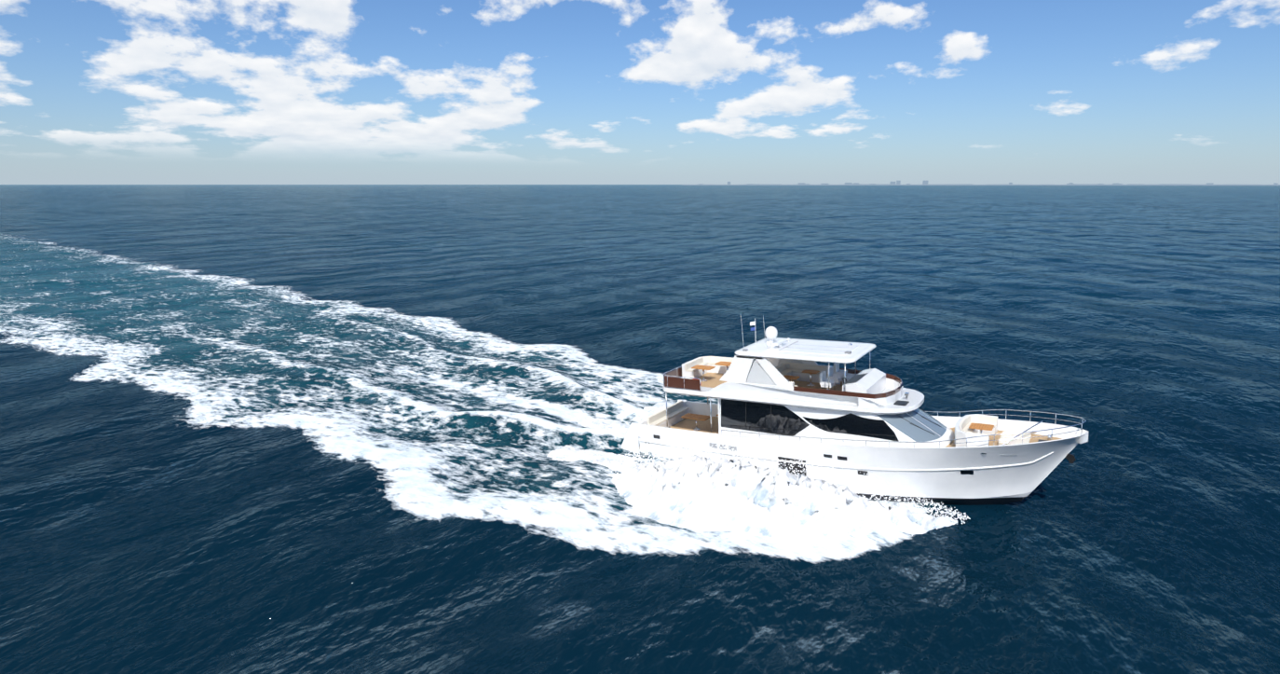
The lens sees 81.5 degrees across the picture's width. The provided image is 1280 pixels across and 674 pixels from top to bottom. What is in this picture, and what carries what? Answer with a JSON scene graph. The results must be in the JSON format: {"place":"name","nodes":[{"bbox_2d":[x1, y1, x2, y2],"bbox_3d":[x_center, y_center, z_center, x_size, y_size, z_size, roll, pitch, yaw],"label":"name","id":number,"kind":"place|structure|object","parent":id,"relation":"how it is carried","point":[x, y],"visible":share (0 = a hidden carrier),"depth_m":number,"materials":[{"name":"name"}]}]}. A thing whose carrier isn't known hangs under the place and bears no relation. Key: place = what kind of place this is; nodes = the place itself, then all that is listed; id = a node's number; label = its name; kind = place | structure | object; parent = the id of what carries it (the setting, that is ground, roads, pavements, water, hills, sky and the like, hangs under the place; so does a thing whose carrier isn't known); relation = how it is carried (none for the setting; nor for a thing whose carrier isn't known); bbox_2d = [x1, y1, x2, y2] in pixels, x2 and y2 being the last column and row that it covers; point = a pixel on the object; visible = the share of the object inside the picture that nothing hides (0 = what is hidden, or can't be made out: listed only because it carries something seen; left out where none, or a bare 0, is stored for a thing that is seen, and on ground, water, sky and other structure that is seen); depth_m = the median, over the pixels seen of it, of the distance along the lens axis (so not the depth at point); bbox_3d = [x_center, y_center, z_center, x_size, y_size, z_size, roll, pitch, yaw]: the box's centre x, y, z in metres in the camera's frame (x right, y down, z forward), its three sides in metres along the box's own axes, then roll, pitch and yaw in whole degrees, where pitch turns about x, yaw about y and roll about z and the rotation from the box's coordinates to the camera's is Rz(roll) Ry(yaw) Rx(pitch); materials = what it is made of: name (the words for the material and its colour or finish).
{"place":"outdoors","nodes":[
{"label":"outdoors","id":0,"kind":"place"},
{"bbox_2d":[0,184,1279,673],"bbox_3d":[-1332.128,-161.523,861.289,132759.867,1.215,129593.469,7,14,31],"label":"sea","id":1,"kind":"structure","parent":0,"point":[265,428],"depth_m":49.16,"materials":[{"name":"liquid"}]},
{"bbox_2d":[504,402,630,433],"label":"sea foam","id":2,"kind":"object","parent":1,"relation":"on","point":[604,423],"visible":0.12,"depth_m":48.01,"materials":[{"name":"liquid"}]},
{"bbox_2d":[643,401,674,413],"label":"spray","id":3,"kind":"object","parent":1,"relation":"on","point":[656,407],"visible":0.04,"depth_m":51.23,"materials":[{"name":"liquid"}]},
{"bbox_2d":[546,445,957,539],"bbox_3d":[3.732,6.931,36.108,22.060,2.662,8.309,7,14,31],"label":"spray","id":4,"kind":"object","parent":1,"relation":"on","point":[695,492],"visible":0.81,"depth_m":33.65,"materials":[{"name":"liquid"}]},
{"bbox_2d":[598,432,970,543],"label":"spray droplets","id":5,"kind":"object","parent":1,"relation":"on","point":[926,503],"visible":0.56,"depth_m":36.27,"materials":[{"name":"white liquid"}]},
{"bbox_2d":[621,314,1088,504],"bbox_3d":[10.093,3.552,39.127,23.194,9.576,5.922,4,12,32],"label":"yacht","id":6,"kind":"object","parent":1,"relation":"on","point":[792,396],"visible":0.9,"depth_m":36.95,"materials":[{"name":"paint"}]},
{"bbox_2d":[0,0,1279,184],"label":"sky","id":7,"kind":"structure","parent":0,"point":[92,91],"materials":[{"name":"blue"}]},
{"bbox_2d":[681,180,1279,185],"bbox_3d":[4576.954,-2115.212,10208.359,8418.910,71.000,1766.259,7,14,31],"label":"distant coast","id":8,"kind":"structure","parent":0,"point":[924,183],"depth_m":10645.17}
]}

